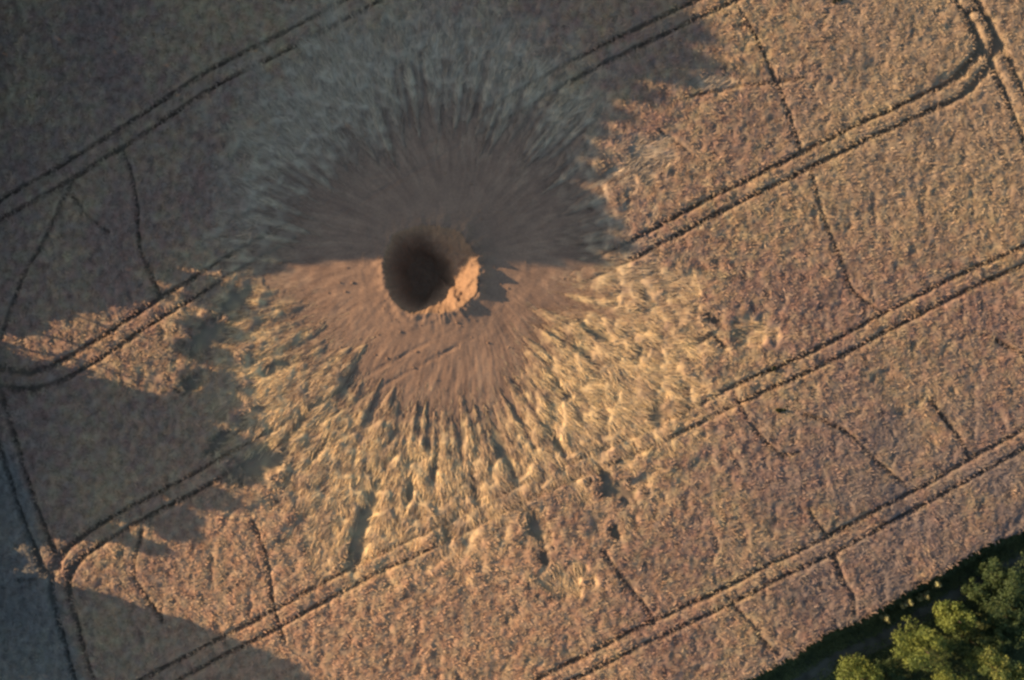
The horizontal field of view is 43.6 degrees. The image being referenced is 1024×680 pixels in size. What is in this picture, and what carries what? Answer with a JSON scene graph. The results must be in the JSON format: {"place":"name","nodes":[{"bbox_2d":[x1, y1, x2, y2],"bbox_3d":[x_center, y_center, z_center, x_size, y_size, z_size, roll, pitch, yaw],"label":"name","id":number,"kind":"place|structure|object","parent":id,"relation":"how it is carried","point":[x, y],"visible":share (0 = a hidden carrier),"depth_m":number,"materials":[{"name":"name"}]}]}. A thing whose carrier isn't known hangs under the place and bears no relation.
{"place":"outdoors","nodes":[
{"label":"outdoors","id":0,"kind":"place"},
{"bbox_2d":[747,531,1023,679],"bbox_3d":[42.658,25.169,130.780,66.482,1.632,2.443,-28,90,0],"label":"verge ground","id":1,"kind":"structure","parent":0,"point":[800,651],"depth_m":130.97,"materials":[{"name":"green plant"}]},
{"bbox_2d":[879,612,889,622],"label":"bank shrub","id":2,"kind":"object","parent":1,"relation":"on","point":[884,616],"visible":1,"depth_m":129.98,"materials":[{"name":"green plant"}]},
{"bbox_2d":[916,590,929,601],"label":"bank shrub","id":3,"kind":"object","parent":1,"relation":"on","point":[921,596],"visible":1,"depth_m":130.18,"materials":[{"name":"green plant"}]},
{"bbox_2d":[932,577,941,588],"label":"bank shrub","id":4,"kind":"object","parent":1,"relation":"on","point":[936,584],"visible":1,"depth_m":129.74,"materials":[{"name":"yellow plant"}]},
{"bbox_2d":[761,531,1022,671],"bbox_3d":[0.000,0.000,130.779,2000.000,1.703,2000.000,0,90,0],"label":"ground","id":5,"kind":"structure","parent":0,"point":[884,605],"depth_m":130.09,"materials":[{"name":"soil"}]},
{"bbox_2d":[264,95,593,433],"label":"crater","id":6,"kind":"structure","parent":5,"relation":"on","point":[490,253],"depth_m":129.91},
{"bbox_2d":[180,0,780,600],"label":"flattened wheat","id":7,"kind":"object","parent":5,"relation":"on","point":[602,380],"visible":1,"depth_m":129.66,"materials":[{"name":"plant"}]},
{"bbox_2d":[0,0,1023,679],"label":"standing wheat","id":8,"kind":"object","parent":5,"relation":"on","point":[834,196],"visible":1,"depth_m":129.27,"materials":[{"name":"plant"}]},
{"bbox_2d":[775,406,789,412],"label":"dark weed","id":9,"kind":"object","parent":8,"relation":"in","point":[778,410],"visible":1,"depth_m":129.12,"materials":[{"name":"green plant"}]},
{"bbox_2d":[834,653,883,679],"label":"yellow green tree","id":10,"kind":"object","parent":5,"relation":"on","point":[856,671],"visible":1,"depth_m":126.84,"materials":[{"name":"green plant"}]},
{"bbox_2d":[872,657,905,679],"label":"dark shrub","id":11,"kind":"object","parent":5,"relation":"on","point":[892,670],"visible":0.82,"depth_m":128.47,"materials":[{"name":"green plant"}]},
{"bbox_2d":[899,599,912,608],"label":"bank shrub","id":12,"kind":"object","parent":5,"relation":"on","point":[904,603],"visible":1,"depth_m":129.80,"materials":[{"name":"green plant"}]},
{"bbox_2d":[890,615,953,675],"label":"yellow green tree","id":13,"kind":"object","parent":5,"relation":"on","point":[914,641],"visible":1,"depth_m":125.85,"materials":[{"name":"green plant"}]},
{"bbox_2d":[921,663,975,679],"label":"yellow green tree","id":14,"kind":"object","parent":5,"relation":"on","point":[941,677],"visible":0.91,"depth_m":126.33,"materials":[{"name":"green plant"}]},
{"bbox_2d":[932,598,976,634],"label":"yellow green tree","id":15,"kind":"object","parent":5,"relation":"on","point":[954,614],"visible":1,"depth_m":126.90,"materials":[{"name":"green plant"}]},
{"bbox_2d":[946,622,990,659],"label":"dark shrub","id":16,"kind":"object","parent":5,"relation":"on","point":[959,639],"visible":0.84,"depth_m":128.13,"materials":[{"name":"green plant"}]},
{"bbox_2d":[960,577,987,603],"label":"dark shrub","id":17,"kind":"object","parent":5,"relation":"on","point":[975,592],"visible":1,"depth_m":129.17,"materials":[{"name":"green plant"}]},
{"bbox_2d":[962,645,1012,679],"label":"yellow green tree","id":18,"kind":"object","parent":5,"relation":"on","point":[992,660],"visible":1,"depth_m":125.37,"materials":[{"name":"green plant"}]},
{"bbox_2d":[973,555,1009,592],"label":"dark shrub","id":19,"kind":"object","parent":5,"relation":"on","point":[987,568],"visible":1,"depth_m":129.12,"materials":[{"name":"green plant"}]},
{"bbox_2d":[980,624,1011,653],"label":"dark shrub","id":20,"kind":"object","parent":5,"relation":"on","point":[997,642],"visible":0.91,"depth_m":127.89,"materials":[{"name":"green plant"}]},
{"bbox_2d":[978,594,1023,632],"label":"dark shrub","id":21,"kind":"object","parent":5,"relation":"on","point":[1002,616],"visible":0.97,"depth_m":127.74,"materials":[{"name":"green plant"}]},
{"bbox_2d":[984,565,1023,610],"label":"dark shrub","id":22,"kind":"object","parent":5,"relation":"on","point":[1015,583],"visible":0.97,"depth_m":127.90,"materials":[{"name":"green plant"}]},
{"bbox_2d":[1005,660,1023,679],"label":"yellow green tree","id":23,"kind":"object","parent":5,"relation":"on","point":[1017,673],"visible":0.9,"depth_m":126.31,"materials":[{"name":"green plant"}]},
{"bbox_2d":[1015,548,1023,570],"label":"dark shrub","id":24,"kind":"object","parent":5,"relation":"on","point":[1021,562],"visible":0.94,"depth_m":129.66,"materials":[{"name":"green plant"}]},
{"bbox_2d":[780,545,1023,679],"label":"lane","id":25,"kind":"structure","parent":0,"point":[923,611],"depth_m":131.50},
{"bbox_2d":[823,571,1023,679],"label":"bank ground","id":26,"kind":"structure","parent":0,"point":[1020,658],"depth_m":131.25,"materials":[{"name":"green plant"}]},
{"bbox_2d":[1005,608,1023,648],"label":"dark shrub","id":27,"kind":"object","parent":26,"relation":"on","point":[1018,636],"visible":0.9,"depth_m":127.60,"materials":[{"name":"green plant"}]}
]}

